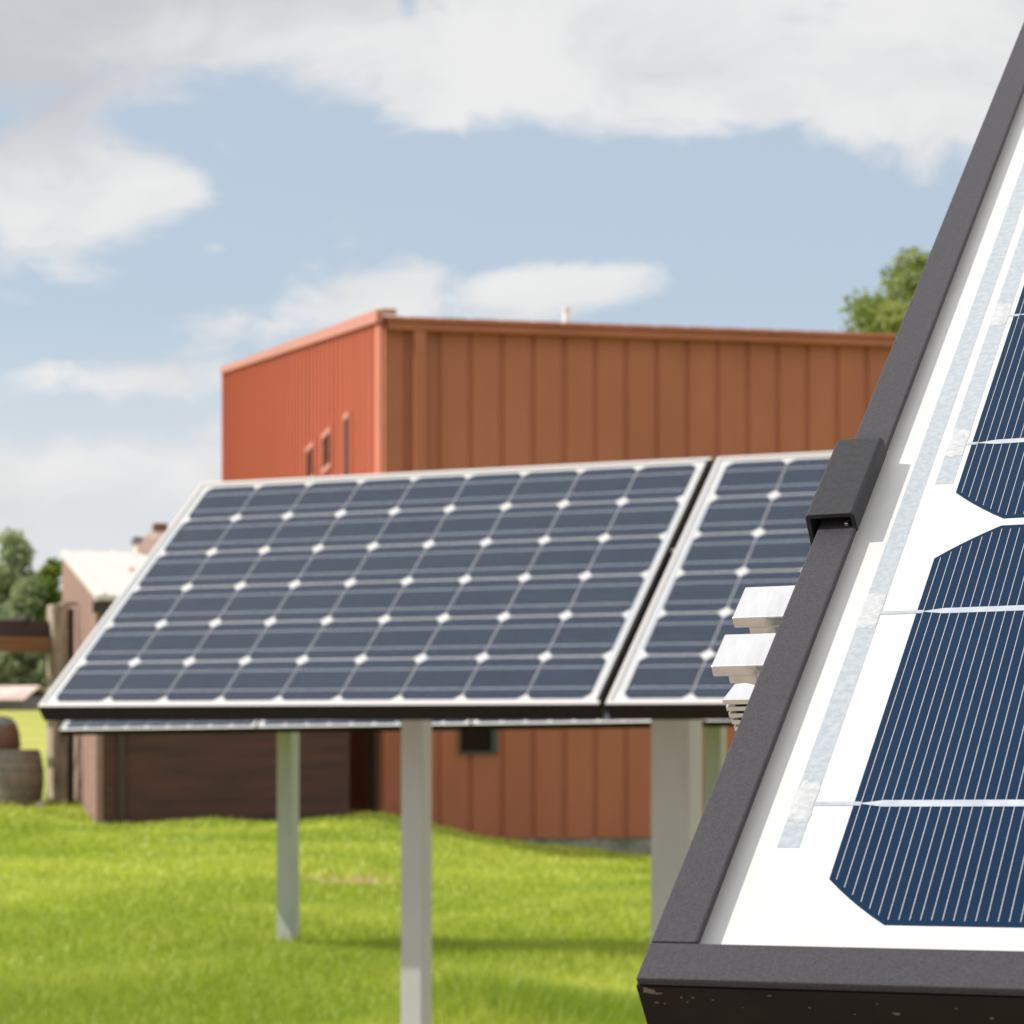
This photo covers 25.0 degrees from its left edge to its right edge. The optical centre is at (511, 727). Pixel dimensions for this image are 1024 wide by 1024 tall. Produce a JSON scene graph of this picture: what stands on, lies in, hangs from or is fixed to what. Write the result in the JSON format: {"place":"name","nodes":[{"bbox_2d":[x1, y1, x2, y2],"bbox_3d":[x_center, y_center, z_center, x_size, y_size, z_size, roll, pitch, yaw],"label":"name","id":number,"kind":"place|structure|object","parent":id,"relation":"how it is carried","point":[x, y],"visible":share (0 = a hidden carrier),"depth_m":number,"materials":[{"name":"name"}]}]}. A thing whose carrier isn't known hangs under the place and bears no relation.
{"place":"outdoors","nodes":[
{"label":"outdoors","id":0,"kind":"place"},
{"bbox_2d":[0,709,650,1023],"bbox_3d":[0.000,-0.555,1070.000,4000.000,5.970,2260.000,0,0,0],"label":"ground","id":1,"kind":"structure","parent":0,"point":[32,726],"depth_m":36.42,"materials":[{"name":"green plant"}]},
{"bbox_2d":[0,603,5,619],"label":"leafy tree","id":2,"kind":"object","parent":1,"relation":"on","point":[3,608],"visible":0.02,"depth_m":199.10,"materials":[{"name":"green plant"}]},
{"bbox_2d":[0,526,38,607],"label":"leafy tree","id":3,"kind":"object","parent":1,"relation":"on","point":[16,552],"visible":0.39,"depth_m":203.86,"materials":[{"name":"green plant"}]},
{"bbox_2d":[0,749,43,806],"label":"wine barrel","id":4,"kind":"object","parent":1,"relation":"on","point":[21,776],"visible":0.93,"depth_m":39.62,"materials":[{"name":"brown wood"}]},
{"bbox_2d":[0,716,20,748],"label":"tub","id":5,"kind":"object","parent":4,"relation":"on","point":[9,735],"visible":0.99,"depth_m":39.89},
{"bbox_2d":[0,652,44,685],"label":"leafy tree","id":6,"kind":"object","parent":1,"relation":"on","point":[13,663],"visible":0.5,"depth_m":194.61,"materials":[{"name":"green plant"}]},
{"bbox_2d":[0,685,46,709],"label":"field shed","id":7,"kind":"structure","parent":1,"relation":"on","point":[22,697],"depth_m":190.14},
{"bbox_2d":[0,575,47,685],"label":"leafy tree","id":8,"kind":"object","parent":1,"relation":"on","point":[28,596],"visible":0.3,"depth_m":196.77,"materials":[{"name":"green plant"}]},
{"bbox_2d":[23,653,46,690],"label":"leafy tree","id":9,"kind":"object","parent":1,"relation":"on","point":[38,676],"visible":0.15,"depth_m":194.81,"materials":[{"name":"green plant"}]},
{"bbox_2d":[0,602,76,803],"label":"timber pergola","id":10,"kind":"object","parent":1,"relation":"on","point":[52,636],"visible":0.62,"depth_m":40.78,"materials":[{"name":"brown wood"}]},
{"bbox_2d":[35,802,45,806],"bbox_3d":[-8.035,1.319,39.304,0.210,0.120,0.200,0,0,0],"label":"stone","id":11,"kind":"object","parent":1,"relation":"on","point":[40,804],"visible":0.75,"depth_m":39.22,"materials":[{"name":"grey stone"}]},
{"bbox_2d":[35,557,61,620],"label":"leafy tree","id":12,"kind":"object","parent":1,"relation":"on","point":[49,574],"visible":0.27,"depth_m":199.10,"materials":[{"name":"green plant"}]},
{"bbox_2d":[59,523,349,824],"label":"boarded house","id":13,"kind":"structure","parent":1,"relation":"on","point":[136,778],"depth_m":35.52,"materials":[{"name":"wood"}]},
{"bbox_2d":[277,732,298,942],"bbox_3d":[-1.503,0.548,15.470,0.179,2.163,0.179,0,0,24],"label":"steel post","id":14,"kind":"object","parent":1,"relation":"on","point":[287,835],"visible":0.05,"depth_m":15.42,"materials":[{"name":"grey metal"}]},
{"bbox_2d":[59,720,260,734],"bbox_3d":[-2.167,-0.292,15.392,1.496,0.046,0.998,-1,39,24],"label":"solar panel","id":15,"kind":"object","parent":14,"relation":"on","point":[150,727],"visible":0.09,"depth_m":15.05,"materials":[{"name":"grey"}]},
{"bbox_2d":[257,720,472,732],"bbox_3d":[-0.787,-0.310,14.784,1.496,0.046,0.998,-1,39,24],"label":"solar panel","id":16,"kind":"object","parent":14,"relation":"attached to","point":[276,726],"visible":0.07,"depth_m":14.49,"materials":[{"name":"grey"}]},
{"bbox_2d":[401,720,431,1023],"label":"steel post","id":17,"kind":"object","parent":1,"relation":"on","point":[416,871],"visible":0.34,"depth_m":5.62,"materials":[{"name":"grey metal"}]},
{"bbox_2d":[220,307,896,853],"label":"metal building","id":18,"kind":"structure","parent":1,"relation":"on","point":[376,391],"depth_m":37.76,"materials":[{"name":"metal"}]},
{"bbox_2d":[305,440,315,476],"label":"window","id":19,"kind":"structure","parent":18,"relation":"in","point":[312,446],"depth_m":46.80,"materials":[{"name":"metal"}]},
{"bbox_2d":[321,425,332,474],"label":"window","id":20,"kind":"structure","parent":18,"relation":"in","point":[328,432],"depth_m":43.88,"materials":[{"name":"metal"}]},
{"bbox_2d":[343,410,350,475],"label":"window","id":21,"kind":"structure","parent":18,"relation":"in","point":[347,416],"depth_m":41.03,"materials":[{"name":"metal"}]},
{"bbox_2d":[367,731,374,811],"bbox_3d":[-2.311,0.650,37.973,0.040,2.300,0.782,0,0,-11],"label":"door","id":22,"kind":"structure","parent":18,"relation":"in","point":[372,733],"depth_m":37.84,"materials":[{"name":"wood"}]},
{"bbox_2d":[459,728,497,753],"bbox_3d":[-0.545,0.104,37.290,0.631,0.621,0.060,0,0,-11],"label":"window","id":23,"kind":"structure","parent":18,"relation":"in","point":[472,741],"depth_m":37.29,"materials":[{"name":"grey glass"}]},
{"bbox_2d":[651,549,701,942],"bbox_3d":[0.401,0.612,5.620,0.158,2.082,0.158,0,0,24],"label":"steel post","id":24,"kind":"object","parent":1,"relation":"on","point":[676,780],"visible":0.34,"depth_m":5.58,"materials":[{"name":"grey metal"}]},
{"bbox_2d":[38,457,713,720],"bbox_3d":[-0.330,-0.351,5.782,1.496,0.046,0.998,0,39,24],"label":"solar panel","id":25,"kind":"object","parent":24,"relation":"on","point":[519,593],"visible":1,"depth_m":5.71,"materials":[{"name":"blue"}]},
{"bbox_2d":[605,451,832,719],"bbox_3d":[1.052,-0.350,5.173,1.496,0.047,0.998,0,39,24],"label":"solar panel","id":26,"kind":"object","parent":24,"relation":"on","point":[746,526],"visible":0.28,"depth_m":5.38,"materials":[{"name":"blue"}]},
{"bbox_2d":[704,725,725,809],"bbox_3d":[1.264,0.490,14.350,0.179,2.266,0.179,0,0,24],"label":"steel post","id":27,"kind":"object","parent":1,"relation":"on","point":[714,748],"visible":0.01,"depth_m":14.30,"materials":[{"name":"grey metal"}]},
{"bbox_2d":[471,712,705,729],"bbox_3d":[0.593,-0.328,14.176,1.496,0.046,0.998,-1,39,24],"label":"solar panel","id":28,"kind":"object","parent":27,"relation":"attached to","point":[606,722],"visible":0.04,"depth_m":13.89,"materials":[{"name":"grey"}]},
{"bbox_2d":[705,720,734,726],"bbox_3d":[1.973,-0.346,13.569,1.496,0.046,0.998,-1,39,24],"label":"solar panel","id":29,"kind":"object","parent":27,"relation":"attached to","point":[718,723],"visible":0.01,"depth_m":13.48,"materials":[{"name":"grey"}]},
{"bbox_2d":[636,23,1023,1023],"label":"solar panel","id":30,"kind":"object","parent":1,"relation":"on","point":[854,855],"visible":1,"depth_m":0.53,"materials":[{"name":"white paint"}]},
{"bbox_2d":[722,683,754,730],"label":"finned block","id":31,"kind":"structure","parent":30,"relation":"attached to","point":[735,700],"depth_m":0.59,"materials":[{"name":"metal"}]},
{"bbox_2d":[732,585,794,633],"bbox_3d":[0.076,-0.028,0.625,0.027,0.015,0.016,-1,36,23],"label":"aluminium rail","id":32,"kind":"object","parent":30,"relation":"attached to","point":[758,610],"visible":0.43,"depth_m":0.62,"materials":[{"name":"silver metal"}]},
{"bbox_2d":[837,246,929,333],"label":"leafy tree","id":33,"kind":"object","parent":1,"relation":"on","point":[873,315],"visible":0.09,"depth_m":90.27,"materials":[{"name":"green plant"}]},
{"bbox_2d":[0,0,1023,590],"label":"sky","id":34,"kind":"structure","parent":0,"point":[190,189],"materials":[{"name":"blue"}]},
{"bbox_2d":[711,633,775,684],"bbox_3d":[0.069,-0.015,0.608,0.027,0.015,0.015,-1,36,23],"label":"aluminium rail","id":35,"kind":"object","parent":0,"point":[740,658],"visible":0.44,"depth_m":0.60,"materials":[{"name":"silver metal"}]}
]}

